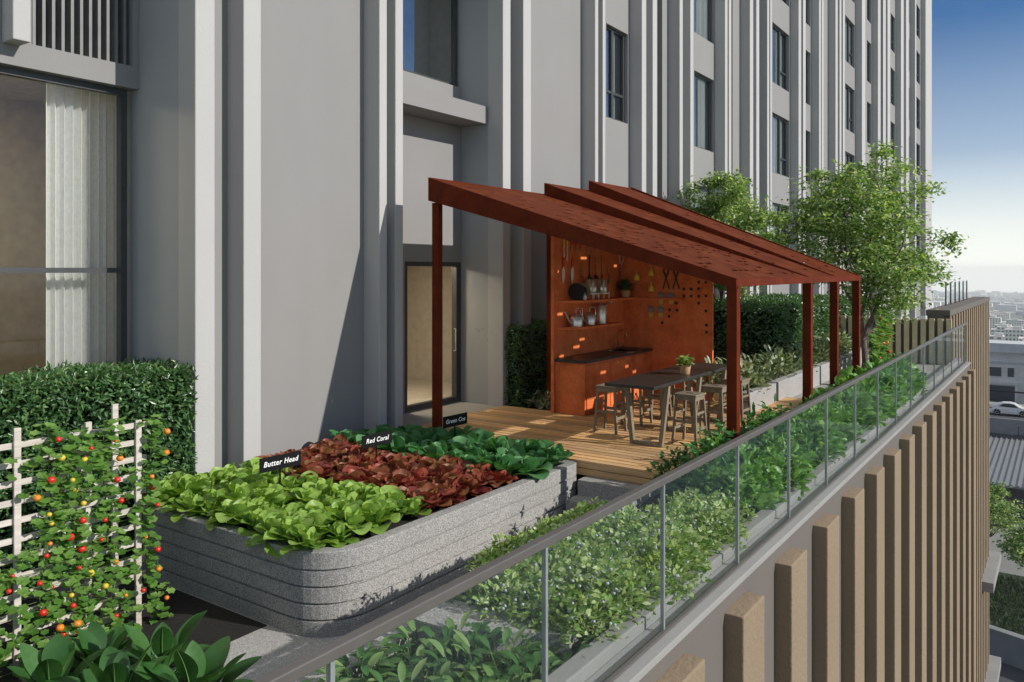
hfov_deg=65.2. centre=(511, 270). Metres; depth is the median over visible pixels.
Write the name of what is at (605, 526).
flowering shrub
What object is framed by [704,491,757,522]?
flowering shrub
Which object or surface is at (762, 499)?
bed plant
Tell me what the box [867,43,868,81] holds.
window
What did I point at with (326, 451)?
red coral lettuce
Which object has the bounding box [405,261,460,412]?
door
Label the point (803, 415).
bed plant
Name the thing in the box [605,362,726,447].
bar table
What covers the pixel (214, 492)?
butterhead lettuce
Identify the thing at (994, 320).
city building
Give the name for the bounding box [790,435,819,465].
bed plant
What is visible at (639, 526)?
flowering shrub
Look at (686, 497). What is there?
flowering shrub
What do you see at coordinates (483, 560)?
flowering shrub
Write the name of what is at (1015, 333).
apartment block
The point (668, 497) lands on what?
flowering shrub
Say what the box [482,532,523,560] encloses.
trailing shrub
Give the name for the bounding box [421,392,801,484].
wooden deck
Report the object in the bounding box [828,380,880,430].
bed plant
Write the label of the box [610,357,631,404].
door
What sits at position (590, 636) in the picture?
hosta plant
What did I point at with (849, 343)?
pale shrub
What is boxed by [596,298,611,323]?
watering can
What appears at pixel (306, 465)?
red coral lettuce
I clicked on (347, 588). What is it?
raised planter
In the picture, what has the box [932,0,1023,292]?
sky
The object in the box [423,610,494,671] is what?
hosta plant
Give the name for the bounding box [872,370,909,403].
bed plant
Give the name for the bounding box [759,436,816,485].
bed plant
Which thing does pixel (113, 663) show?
broad leaf plant
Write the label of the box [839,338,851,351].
pale shrub
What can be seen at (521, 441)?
green cos lettuce
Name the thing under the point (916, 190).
window
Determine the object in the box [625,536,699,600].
flowering shrub
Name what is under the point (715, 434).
dark shrub
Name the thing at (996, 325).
city building
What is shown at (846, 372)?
bed plant
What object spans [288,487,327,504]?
butterhead lettuce
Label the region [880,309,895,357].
tomato vine
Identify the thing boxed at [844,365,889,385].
bed plant
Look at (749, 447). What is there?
bed plant
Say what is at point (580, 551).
flowering shrub
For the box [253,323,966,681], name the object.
glass balustrade
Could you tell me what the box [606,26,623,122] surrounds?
window
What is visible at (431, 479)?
red coral lettuce
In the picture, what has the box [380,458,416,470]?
red coral lettuce
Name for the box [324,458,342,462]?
red coral lettuce
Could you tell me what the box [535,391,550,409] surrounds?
pale shrub
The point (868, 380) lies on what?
bed plant
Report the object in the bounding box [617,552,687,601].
flowering shrub
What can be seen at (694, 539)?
flowering shrub
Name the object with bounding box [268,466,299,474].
butterhead lettuce
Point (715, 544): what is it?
flowering shrub
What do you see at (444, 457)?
red coral lettuce
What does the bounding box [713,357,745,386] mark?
pale shrub
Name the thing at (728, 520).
flowering shrub
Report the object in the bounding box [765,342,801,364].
pale shrub
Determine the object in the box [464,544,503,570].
trailing shrub
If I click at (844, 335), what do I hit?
pale shrub
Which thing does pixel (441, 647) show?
hosta plant
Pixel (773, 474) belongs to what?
bed plant
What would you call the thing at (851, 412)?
bed plant
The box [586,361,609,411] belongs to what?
door
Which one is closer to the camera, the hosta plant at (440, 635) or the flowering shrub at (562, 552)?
the hosta plant at (440, 635)
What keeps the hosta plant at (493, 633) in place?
on the bed soil
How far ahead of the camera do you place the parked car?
105.40 m
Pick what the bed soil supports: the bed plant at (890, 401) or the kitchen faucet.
the bed plant at (890, 401)
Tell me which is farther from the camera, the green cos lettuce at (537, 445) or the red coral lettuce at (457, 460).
the green cos lettuce at (537, 445)
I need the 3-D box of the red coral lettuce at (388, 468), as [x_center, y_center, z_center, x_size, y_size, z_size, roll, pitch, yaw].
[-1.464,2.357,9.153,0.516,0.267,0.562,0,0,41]
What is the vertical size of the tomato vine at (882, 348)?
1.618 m
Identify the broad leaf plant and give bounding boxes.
[7,633,105,681]
[45,644,180,681]
[67,620,137,675]
[119,610,210,681]
[126,636,261,681]
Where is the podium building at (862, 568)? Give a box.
[541,358,975,681]
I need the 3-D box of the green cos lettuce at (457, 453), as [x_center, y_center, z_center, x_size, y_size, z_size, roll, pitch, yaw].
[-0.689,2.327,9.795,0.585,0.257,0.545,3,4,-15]
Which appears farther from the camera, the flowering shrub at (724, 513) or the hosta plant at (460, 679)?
the flowering shrub at (724, 513)
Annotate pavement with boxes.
[989,520,1023,575]
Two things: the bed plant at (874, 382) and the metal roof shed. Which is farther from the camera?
the metal roof shed
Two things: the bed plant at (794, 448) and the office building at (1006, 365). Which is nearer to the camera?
the bed plant at (794, 448)
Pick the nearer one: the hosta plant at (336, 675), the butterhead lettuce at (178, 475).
the hosta plant at (336, 675)
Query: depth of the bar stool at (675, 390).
14.03 m
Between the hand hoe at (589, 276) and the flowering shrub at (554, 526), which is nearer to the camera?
the flowering shrub at (554, 526)
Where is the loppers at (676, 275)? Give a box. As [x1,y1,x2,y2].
[672,271,679,288]
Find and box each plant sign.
[259,450,300,484]
[362,430,391,459]
[443,412,466,435]
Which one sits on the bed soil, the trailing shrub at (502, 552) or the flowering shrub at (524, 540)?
the flowering shrub at (524, 540)
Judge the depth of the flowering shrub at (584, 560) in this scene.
5.60 m
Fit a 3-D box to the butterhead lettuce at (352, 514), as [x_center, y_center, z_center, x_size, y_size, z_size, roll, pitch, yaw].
[-1.474,2.342,7.515,0.605,0.270,0.676,6,-2,-14]
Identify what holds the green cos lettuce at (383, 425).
on the raised planter
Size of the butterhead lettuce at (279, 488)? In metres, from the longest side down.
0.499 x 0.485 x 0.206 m
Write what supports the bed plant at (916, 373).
on the bed soil
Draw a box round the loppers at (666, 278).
[662,268,669,288]
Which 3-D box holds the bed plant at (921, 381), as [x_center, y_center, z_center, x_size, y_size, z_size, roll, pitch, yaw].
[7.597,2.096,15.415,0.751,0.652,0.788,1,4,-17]
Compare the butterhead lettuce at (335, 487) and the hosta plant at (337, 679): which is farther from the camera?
the butterhead lettuce at (335, 487)
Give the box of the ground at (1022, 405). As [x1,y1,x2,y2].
[947,292,1023,520]
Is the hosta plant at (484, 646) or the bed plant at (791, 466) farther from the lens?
the bed plant at (791, 466)
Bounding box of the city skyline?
[910,289,1023,319]
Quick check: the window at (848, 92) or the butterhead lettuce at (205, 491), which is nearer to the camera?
the butterhead lettuce at (205, 491)
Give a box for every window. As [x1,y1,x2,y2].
[0,65,126,373]
[403,0,456,85]
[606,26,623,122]
[694,72,710,150]
[695,186,710,208]
[696,0,710,41]
[772,24,786,90]
[772,114,786,176]
[772,203,786,243]
[806,0,807,23]
[806,52,807,103]
[806,132,807,183]
[845,18,852,66]
[845,85,852,132]
[845,152,852,195]
[867,0,868,20]
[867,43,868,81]
[867,103,868,142]
[891,16,892,50]
[891,70,892,104]
[891,123,892,157]
[916,6,918,37]
[916,52,918,82]
[916,98,918,128]
[916,144,918,174]
[916,190,918,220]
[989,367,1000,375]
[989,385,1014,401]
[1008,368,1013,376]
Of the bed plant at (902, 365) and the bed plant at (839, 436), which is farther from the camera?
the bed plant at (902, 365)
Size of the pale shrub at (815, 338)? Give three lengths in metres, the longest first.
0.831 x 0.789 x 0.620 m
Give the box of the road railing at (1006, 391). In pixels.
[989,390,1023,393]
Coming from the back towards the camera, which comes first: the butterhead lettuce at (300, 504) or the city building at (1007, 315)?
the city building at (1007, 315)
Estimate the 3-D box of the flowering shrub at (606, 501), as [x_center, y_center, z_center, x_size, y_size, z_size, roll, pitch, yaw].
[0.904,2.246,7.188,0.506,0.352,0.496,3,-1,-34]
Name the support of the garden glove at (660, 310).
hanging from the tool wall at (683, 326)
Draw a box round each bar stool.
[593,383,626,434]
[620,388,652,426]
[642,389,671,418]
[670,382,687,406]
[671,391,707,446]
[698,383,726,433]
[720,378,751,425]
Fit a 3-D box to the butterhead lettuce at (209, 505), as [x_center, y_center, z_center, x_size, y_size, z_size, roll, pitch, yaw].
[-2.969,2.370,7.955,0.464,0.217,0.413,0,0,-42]
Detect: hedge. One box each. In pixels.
[0,357,198,604]
[476,319,546,407]
[713,293,869,365]
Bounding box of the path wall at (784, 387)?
[743,347,870,413]
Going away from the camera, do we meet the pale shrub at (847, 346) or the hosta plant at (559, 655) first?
the hosta plant at (559, 655)
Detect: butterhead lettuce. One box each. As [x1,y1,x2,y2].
[126,477,159,500]
[133,479,185,506]
[160,489,201,513]
[161,474,210,493]
[164,471,196,482]
[168,494,211,521]
[188,496,223,518]
[194,472,217,481]
[197,488,231,511]
[201,486,213,496]
[201,498,251,530]
[202,476,220,486]
[208,496,264,526]
[209,484,261,504]
[210,467,233,482]
[213,480,231,491]
[219,471,241,479]
[219,478,247,492]
[223,462,245,471]
[230,467,251,473]
[231,494,281,524]
[233,507,280,535]
[235,472,268,482]
[239,457,260,468]
[245,510,307,557]
[247,502,282,528]
[248,464,275,476]
[248,479,275,488]
[254,485,295,506]
[260,472,300,486]
[263,513,320,548]
[265,493,295,505]
[267,483,291,491]
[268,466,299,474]
[280,488,294,500]
[280,526,338,554]
[281,476,305,489]
[282,501,306,509]
[285,505,304,510]
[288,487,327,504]
[288,510,319,527]
[296,471,317,483]
[299,500,325,511]
[302,479,346,497]
[302,480,317,488]
[303,509,335,546]
[320,495,333,506]
[320,521,362,547]
[322,483,350,498]
[325,500,361,524]
[326,504,378,534]
[330,498,353,504]
[337,492,365,501]
[339,480,357,483]
[343,481,367,493]
[354,483,379,501]
[358,493,408,521]
[359,499,402,533]
[375,485,410,507]
[385,498,415,522]
[396,496,431,515]
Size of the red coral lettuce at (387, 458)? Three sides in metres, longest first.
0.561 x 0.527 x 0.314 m
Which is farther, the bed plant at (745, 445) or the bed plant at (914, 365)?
the bed plant at (914, 365)
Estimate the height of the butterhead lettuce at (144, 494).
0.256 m
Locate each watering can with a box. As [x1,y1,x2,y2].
[565,308,582,326]
[580,307,595,324]
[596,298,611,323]
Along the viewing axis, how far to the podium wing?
28.78 m
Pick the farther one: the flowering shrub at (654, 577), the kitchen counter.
the kitchen counter
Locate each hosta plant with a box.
[301,673,351,681]
[312,651,399,681]
[321,677,345,681]
[335,636,404,679]
[348,674,408,681]
[350,643,415,681]
[354,653,432,681]
[369,657,447,681]
[377,619,456,681]
[380,644,460,681]
[396,622,441,664]
[406,633,498,681]
[411,625,481,678]
[417,627,452,657]
[418,661,472,681]
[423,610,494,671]
[426,675,499,681]
[442,637,489,671]
[449,629,504,679]
[450,597,472,603]
[453,622,518,681]
[454,592,498,607]
[454,664,511,681]
[462,657,532,681]
[470,625,541,679]
[471,664,541,681]
[480,623,528,674]
[490,630,528,668]
[493,627,554,681]
[500,645,564,681]
[503,651,556,681]
[514,617,565,669]
[532,644,591,674]
[550,634,597,667]
[562,615,606,653]
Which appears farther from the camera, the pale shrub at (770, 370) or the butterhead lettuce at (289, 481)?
the pale shrub at (770, 370)
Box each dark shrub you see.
[645,446,691,483]
[665,424,733,498]
[671,439,710,476]
[681,435,722,478]
[697,419,757,461]
[705,427,753,461]
[719,424,767,446]
[740,401,790,444]
[740,417,763,435]
[740,421,775,447]
[741,407,783,428]
[755,393,789,426]
[761,402,798,419]
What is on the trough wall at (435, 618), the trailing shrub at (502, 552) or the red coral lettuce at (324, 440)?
the trailing shrub at (502, 552)
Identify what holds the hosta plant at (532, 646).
on the bed soil
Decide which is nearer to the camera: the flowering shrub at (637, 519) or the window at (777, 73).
the flowering shrub at (637, 519)
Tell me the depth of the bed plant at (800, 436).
9.62 m
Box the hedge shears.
[619,255,623,279]
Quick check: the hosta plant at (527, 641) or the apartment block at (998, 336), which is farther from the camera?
the apartment block at (998, 336)
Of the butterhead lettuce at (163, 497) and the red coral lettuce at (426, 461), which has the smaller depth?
the butterhead lettuce at (163, 497)
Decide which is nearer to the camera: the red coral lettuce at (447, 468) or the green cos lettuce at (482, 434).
the red coral lettuce at (447, 468)
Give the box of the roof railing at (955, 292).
[945,281,966,305]
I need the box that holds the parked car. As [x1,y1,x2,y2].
[989,401,1023,416]
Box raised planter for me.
[143,460,575,636]
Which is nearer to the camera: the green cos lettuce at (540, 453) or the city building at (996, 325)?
the green cos lettuce at (540, 453)
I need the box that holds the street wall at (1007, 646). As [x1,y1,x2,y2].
[989,624,1023,669]
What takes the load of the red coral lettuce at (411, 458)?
on the raised planter
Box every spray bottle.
[634,271,639,280]
[648,266,653,275]
[648,282,653,291]
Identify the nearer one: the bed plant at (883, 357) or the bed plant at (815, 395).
the bed plant at (815, 395)
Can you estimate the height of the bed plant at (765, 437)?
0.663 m
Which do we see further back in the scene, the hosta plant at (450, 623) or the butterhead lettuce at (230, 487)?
the butterhead lettuce at (230, 487)
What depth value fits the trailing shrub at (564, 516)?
7.25 m
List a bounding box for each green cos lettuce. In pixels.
[327,429,365,442]
[351,434,364,444]
[360,443,389,449]
[361,424,396,432]
[366,426,399,434]
[377,432,422,453]
[391,442,426,452]
[397,432,409,442]
[402,445,429,455]
[405,424,433,430]
[405,431,431,445]
[406,430,417,434]
[408,439,429,444]
[413,440,453,460]
[419,428,451,440]
[422,427,456,441]
[430,439,450,448]
[444,436,479,453]
[446,432,486,443]
[447,425,477,437]
[452,449,465,457]
[457,428,494,441]
[460,444,495,456]
[460,453,479,468]
[462,454,516,470]
[472,439,492,452]
[479,435,515,444]
[480,449,495,458]
[480,453,532,475]
[482,438,517,453]
[497,444,525,478]
[510,443,534,455]
[514,438,530,451]
[514,455,552,479]
[522,439,555,461]
[527,449,557,467]
[544,443,574,463]
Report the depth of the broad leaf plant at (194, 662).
5.74 m
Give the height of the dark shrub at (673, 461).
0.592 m
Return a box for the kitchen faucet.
[614,330,626,349]
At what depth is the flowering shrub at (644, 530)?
6.28 m
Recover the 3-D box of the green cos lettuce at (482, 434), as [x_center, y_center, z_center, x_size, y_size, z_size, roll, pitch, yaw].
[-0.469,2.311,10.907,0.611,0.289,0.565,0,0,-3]
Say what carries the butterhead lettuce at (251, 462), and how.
on the raised planter
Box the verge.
[989,572,1023,634]
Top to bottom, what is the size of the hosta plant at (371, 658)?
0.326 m
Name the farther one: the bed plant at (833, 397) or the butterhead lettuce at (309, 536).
the bed plant at (833, 397)
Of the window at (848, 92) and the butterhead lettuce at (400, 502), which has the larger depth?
the window at (848, 92)
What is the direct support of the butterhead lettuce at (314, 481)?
on the raised planter
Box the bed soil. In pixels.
[388,362,871,681]
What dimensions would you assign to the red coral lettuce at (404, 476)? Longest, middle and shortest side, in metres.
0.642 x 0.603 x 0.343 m
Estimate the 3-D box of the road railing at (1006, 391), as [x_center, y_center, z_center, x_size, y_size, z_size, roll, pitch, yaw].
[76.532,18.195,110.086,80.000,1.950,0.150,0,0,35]
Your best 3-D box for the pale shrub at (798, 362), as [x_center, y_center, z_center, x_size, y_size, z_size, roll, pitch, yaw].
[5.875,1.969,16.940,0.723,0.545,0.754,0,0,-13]
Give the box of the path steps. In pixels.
[554,476,640,524]
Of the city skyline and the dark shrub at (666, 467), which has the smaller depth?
the dark shrub at (666, 467)
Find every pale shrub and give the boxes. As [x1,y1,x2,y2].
[525,389,548,408]
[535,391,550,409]
[692,356,726,394]
[710,358,767,391]
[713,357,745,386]
[740,354,758,384]
[740,354,773,379]
[741,364,771,393]
[742,363,771,387]
[753,344,794,373]
[753,348,796,379]
[756,363,777,380]
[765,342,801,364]
[765,351,797,373]
[773,357,796,376]
[774,350,802,373]
[785,343,818,371]
[800,334,829,362]
[813,336,829,353]
[813,340,842,363]
[813,344,829,363]
[822,329,845,345]
[822,341,848,357]
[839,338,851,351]
[840,334,851,352]
[841,336,851,350]
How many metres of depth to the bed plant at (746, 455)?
8.49 m
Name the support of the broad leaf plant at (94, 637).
on the soil bed at (215, 624)
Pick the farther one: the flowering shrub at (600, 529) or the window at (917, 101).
the window at (917, 101)
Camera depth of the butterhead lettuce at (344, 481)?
8.72 m
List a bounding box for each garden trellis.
[0,404,146,673]
[865,311,884,360]
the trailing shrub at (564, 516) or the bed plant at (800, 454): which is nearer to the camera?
the trailing shrub at (564, 516)
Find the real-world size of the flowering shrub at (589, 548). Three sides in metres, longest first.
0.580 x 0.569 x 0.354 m
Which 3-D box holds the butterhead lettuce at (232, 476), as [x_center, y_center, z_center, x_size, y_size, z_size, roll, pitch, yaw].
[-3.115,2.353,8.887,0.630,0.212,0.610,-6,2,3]
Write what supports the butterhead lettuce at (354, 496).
on the raised planter
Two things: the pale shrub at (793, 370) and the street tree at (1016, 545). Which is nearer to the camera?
the pale shrub at (793, 370)
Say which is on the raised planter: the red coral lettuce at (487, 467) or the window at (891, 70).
the red coral lettuce at (487, 467)
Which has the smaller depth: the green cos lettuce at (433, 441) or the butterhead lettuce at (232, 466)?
the butterhead lettuce at (232, 466)
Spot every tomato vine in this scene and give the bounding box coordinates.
[0,550,30,676]
[4,422,89,666]
[46,427,118,638]
[82,417,151,636]
[130,414,175,624]
[866,310,885,362]
[873,309,890,361]
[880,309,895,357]
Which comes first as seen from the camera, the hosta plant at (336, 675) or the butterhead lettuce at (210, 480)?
the hosta plant at (336, 675)
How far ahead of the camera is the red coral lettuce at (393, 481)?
8.52 m
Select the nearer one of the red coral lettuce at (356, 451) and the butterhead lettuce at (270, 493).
the butterhead lettuce at (270, 493)
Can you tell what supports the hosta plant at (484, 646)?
on the bed soil
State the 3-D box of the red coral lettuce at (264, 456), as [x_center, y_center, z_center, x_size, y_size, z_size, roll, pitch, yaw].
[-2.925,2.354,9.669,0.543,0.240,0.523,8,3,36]
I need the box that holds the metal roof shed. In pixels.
[989,436,1023,518]
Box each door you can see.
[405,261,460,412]
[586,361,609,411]
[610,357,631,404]
[632,353,650,397]
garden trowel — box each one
[562,257,564,283]
[571,257,573,282]
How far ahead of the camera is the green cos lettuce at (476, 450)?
10.01 m
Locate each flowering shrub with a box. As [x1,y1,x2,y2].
[460,558,526,610]
[464,558,530,606]
[466,570,540,622]
[489,553,557,618]
[497,570,574,632]
[507,530,565,573]
[514,554,557,598]
[523,555,565,584]
[527,558,587,612]
[528,523,590,557]
[528,585,598,637]
[529,541,581,579]
[531,567,608,629]
[540,558,591,587]
[541,524,594,549]
[549,536,605,585]
[553,539,600,563]
[554,590,627,644]
[556,549,631,618]
[559,525,614,558]
[562,570,641,632]
[567,559,654,630]
[568,523,606,541]
[571,544,619,572]
[572,506,624,542]
[581,524,619,547]
[581,549,648,606]
[591,510,638,548]
[591,539,648,579]
[592,523,635,550]
[594,531,633,557]
[597,499,629,523]
[601,503,652,535]
[603,560,673,620]
[611,532,657,586]
[616,503,653,527]
[616,517,656,545]
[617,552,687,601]
[620,512,659,534]
[620,527,679,571]
[625,523,671,567]
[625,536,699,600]
[632,504,679,527]
[641,528,712,595]
[644,517,712,576]
[647,501,678,521]
[647,506,708,549]
[648,520,692,551]
[650,490,690,515]
[659,520,711,558]
[665,489,714,514]
[665,500,715,536]
[670,487,710,505]
[674,498,721,536]
[681,509,741,550]
[688,497,734,534]
[688,524,725,561]
[690,489,740,520]
[692,499,752,547]
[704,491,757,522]
[706,503,744,535]
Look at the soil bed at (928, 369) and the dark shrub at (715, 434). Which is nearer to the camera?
the dark shrub at (715, 434)
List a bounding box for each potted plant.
[614,278,634,296]
[675,354,696,374]
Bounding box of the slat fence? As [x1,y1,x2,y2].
[839,300,951,364]
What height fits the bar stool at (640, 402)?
0.704 m
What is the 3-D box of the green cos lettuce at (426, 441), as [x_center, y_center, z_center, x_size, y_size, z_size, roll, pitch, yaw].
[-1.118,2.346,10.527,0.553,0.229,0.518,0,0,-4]
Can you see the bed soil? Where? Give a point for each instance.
(577, 645)
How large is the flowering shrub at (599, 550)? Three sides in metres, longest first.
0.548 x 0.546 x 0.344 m
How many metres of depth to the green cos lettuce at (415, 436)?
10.61 m
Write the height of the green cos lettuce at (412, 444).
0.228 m
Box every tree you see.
[670,166,792,300]
[762,139,968,368]
[989,479,1023,549]
[992,521,1023,569]
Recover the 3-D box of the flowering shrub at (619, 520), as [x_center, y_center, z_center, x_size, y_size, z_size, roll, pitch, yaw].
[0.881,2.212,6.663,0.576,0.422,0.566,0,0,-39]
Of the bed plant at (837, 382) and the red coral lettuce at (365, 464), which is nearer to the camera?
the red coral lettuce at (365, 464)
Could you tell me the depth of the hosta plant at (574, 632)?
5.25 m
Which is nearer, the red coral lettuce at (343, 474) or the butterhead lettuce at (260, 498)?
the butterhead lettuce at (260, 498)
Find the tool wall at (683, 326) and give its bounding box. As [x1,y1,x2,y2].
[551,236,712,412]
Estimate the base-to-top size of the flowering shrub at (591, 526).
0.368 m
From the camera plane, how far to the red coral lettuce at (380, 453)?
9.89 m
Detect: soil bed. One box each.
[0,571,266,681]
[792,363,945,397]
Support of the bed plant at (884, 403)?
on the bed soil
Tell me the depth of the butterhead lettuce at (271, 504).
7.81 m
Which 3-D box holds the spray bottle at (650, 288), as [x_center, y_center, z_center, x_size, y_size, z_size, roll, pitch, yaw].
[2.662,0.315,15.304,0.116,0.190,0.116,0,0,-14]
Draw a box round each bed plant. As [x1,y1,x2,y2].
[675,465,740,507]
[694,460,753,508]
[698,433,759,480]
[701,462,775,518]
[704,463,779,513]
[720,441,762,469]
[722,452,757,468]
[734,454,785,509]
[739,445,771,465]
[740,411,786,445]
[745,460,786,505]
[751,445,810,500]
[751,462,785,490]
[756,428,802,471]
[759,415,807,446]
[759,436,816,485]
[763,448,810,486]
[768,438,813,486]
[775,436,818,468]
[776,423,813,467]
[783,405,831,457]
[790,429,818,461]
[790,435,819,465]
[793,388,838,408]
[794,409,842,462]
[794,421,837,463]
[799,386,857,420]
[799,400,846,444]
[800,399,858,441]
[804,394,824,409]
[810,421,848,459]
[813,387,860,423]
[816,375,843,395]
[819,398,862,434]
[819,400,853,426]
[827,365,882,390]
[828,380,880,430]
[830,408,865,443]
[838,403,871,433]
[842,386,883,425]
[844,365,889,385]
[849,386,889,426]
[852,381,880,396]
[858,379,895,420]
[859,379,900,417]
[860,378,900,418]
[863,353,894,366]
[863,360,884,375]
[865,374,903,405]
[866,372,907,404]
[866,377,899,404]
[867,360,894,369]
[870,371,909,406]
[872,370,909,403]
[879,370,907,392]
[881,351,903,361]
[882,366,917,398]
[886,363,918,391]
[888,355,927,379]
[890,367,920,394]
[897,360,920,389]
[898,375,915,400]
[900,359,925,388]
[907,364,927,395]
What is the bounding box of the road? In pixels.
[989,404,1023,681]
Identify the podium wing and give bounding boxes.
[926,297,1000,681]
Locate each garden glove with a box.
[648,306,654,316]
[657,306,663,317]
[658,292,664,303]
[668,292,674,303]
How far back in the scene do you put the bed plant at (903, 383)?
13.84 m
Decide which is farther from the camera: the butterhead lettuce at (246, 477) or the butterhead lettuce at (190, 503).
the butterhead lettuce at (246, 477)
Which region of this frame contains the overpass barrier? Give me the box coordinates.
[989,417,1023,440]
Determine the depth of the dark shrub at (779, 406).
10.34 m
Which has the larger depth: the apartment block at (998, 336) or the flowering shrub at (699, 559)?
the apartment block at (998, 336)
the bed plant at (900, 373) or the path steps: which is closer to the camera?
the path steps
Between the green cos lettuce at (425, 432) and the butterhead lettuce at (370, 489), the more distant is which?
the green cos lettuce at (425, 432)
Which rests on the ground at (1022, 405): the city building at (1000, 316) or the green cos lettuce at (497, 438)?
the city building at (1000, 316)
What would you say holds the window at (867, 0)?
in the apartment building at (228, 202)
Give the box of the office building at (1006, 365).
[989,340,1023,403]
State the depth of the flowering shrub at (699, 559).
6.06 m
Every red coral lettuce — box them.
[253,454,274,457]
[274,449,298,454]
[281,463,301,473]
[288,458,332,477]
[289,465,341,479]
[299,443,325,454]
[301,452,310,460]
[311,446,350,456]
[311,456,331,463]
[315,454,329,460]
[317,438,334,446]
[318,440,351,452]
[321,471,347,483]
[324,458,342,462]
[324,462,351,474]
[326,449,351,458]
[326,462,336,470]
[327,454,360,471]
[333,434,358,443]
[335,469,366,481]
[340,446,383,456]
[342,465,364,472]
[356,451,383,463]
[357,461,381,468]
[358,475,384,486]
[361,463,393,474]
[361,465,386,481]
[373,450,390,455]
[374,469,429,486]
[376,453,401,464]
[377,472,398,482]
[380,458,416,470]
[380,477,413,490]
[398,486,417,496]
[402,454,423,466]
[404,482,456,514]
[405,480,431,487]
[408,456,436,470]
[409,463,439,480]
[425,462,465,480]
[427,476,439,483]
[428,463,454,475]
[432,459,462,466]
[433,472,473,494]
[435,482,465,506]
[439,455,464,470]
[445,457,470,469]
[457,473,489,496]
[460,468,495,494]
[464,461,496,482]
[483,469,518,487]
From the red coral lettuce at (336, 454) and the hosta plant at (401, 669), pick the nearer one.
the hosta plant at (401, 669)
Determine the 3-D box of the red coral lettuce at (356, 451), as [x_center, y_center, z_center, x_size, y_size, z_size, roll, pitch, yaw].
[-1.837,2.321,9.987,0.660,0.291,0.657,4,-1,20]
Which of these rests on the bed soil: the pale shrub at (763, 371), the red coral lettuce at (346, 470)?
the pale shrub at (763, 371)
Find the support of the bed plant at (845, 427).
on the bed soil
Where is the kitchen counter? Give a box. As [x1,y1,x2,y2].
[554,346,651,415]
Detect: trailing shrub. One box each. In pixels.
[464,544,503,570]
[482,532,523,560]
[486,544,511,561]
[499,527,530,551]
[516,525,543,542]
[533,514,569,532]
[549,513,576,531]
[559,503,592,523]
[567,500,600,518]
[574,496,603,515]
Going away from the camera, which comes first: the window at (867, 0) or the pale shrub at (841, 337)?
the pale shrub at (841, 337)
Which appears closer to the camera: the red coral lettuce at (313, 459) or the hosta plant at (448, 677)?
the hosta plant at (448, 677)
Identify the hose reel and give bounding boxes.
[569,283,590,299]
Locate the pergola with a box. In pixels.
[428,177,860,461]
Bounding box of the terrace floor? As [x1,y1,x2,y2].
[123,482,577,681]
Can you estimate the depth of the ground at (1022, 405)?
166.62 m
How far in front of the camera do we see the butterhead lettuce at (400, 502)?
7.90 m
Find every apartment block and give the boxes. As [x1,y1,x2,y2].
[989,333,1004,340]
[1005,326,1023,340]
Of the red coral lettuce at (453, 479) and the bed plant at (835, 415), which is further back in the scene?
the bed plant at (835, 415)
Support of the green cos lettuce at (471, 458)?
on the raised planter
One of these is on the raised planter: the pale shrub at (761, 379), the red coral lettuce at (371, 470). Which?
the red coral lettuce at (371, 470)
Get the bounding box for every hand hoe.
[588,255,591,278]
[594,257,598,278]
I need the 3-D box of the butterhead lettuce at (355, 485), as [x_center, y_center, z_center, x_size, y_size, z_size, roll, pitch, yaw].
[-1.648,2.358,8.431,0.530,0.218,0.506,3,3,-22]
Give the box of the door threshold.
[403,402,498,425]
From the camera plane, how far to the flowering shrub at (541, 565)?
5.88 m
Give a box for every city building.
[989,316,1001,334]
[991,313,1004,321]
[991,328,996,334]
[994,322,1011,328]
[997,324,1010,334]
[1000,312,1009,321]
[1006,318,1023,325]
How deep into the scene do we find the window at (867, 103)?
42.52 m
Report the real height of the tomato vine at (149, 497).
1.860 m
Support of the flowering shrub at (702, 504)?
on the bed soil
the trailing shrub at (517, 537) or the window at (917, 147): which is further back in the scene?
the window at (917, 147)
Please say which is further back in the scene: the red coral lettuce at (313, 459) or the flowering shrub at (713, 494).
the red coral lettuce at (313, 459)
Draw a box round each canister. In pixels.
[585,279,598,298]
[594,279,609,298]
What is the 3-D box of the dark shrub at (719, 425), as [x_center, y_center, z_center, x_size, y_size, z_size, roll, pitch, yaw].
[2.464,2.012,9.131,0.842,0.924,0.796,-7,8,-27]
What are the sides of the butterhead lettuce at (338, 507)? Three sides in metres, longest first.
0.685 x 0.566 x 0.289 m
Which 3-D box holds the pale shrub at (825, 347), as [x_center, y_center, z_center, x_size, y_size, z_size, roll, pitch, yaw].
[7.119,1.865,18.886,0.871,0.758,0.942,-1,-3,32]
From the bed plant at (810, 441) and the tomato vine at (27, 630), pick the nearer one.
the tomato vine at (27, 630)
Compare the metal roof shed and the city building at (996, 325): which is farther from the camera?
the city building at (996, 325)
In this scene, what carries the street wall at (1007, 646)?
on the road
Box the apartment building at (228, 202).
[0,0,931,474]
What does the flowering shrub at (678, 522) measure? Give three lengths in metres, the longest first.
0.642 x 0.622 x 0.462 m
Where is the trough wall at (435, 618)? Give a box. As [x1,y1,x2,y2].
[295,476,681,681]

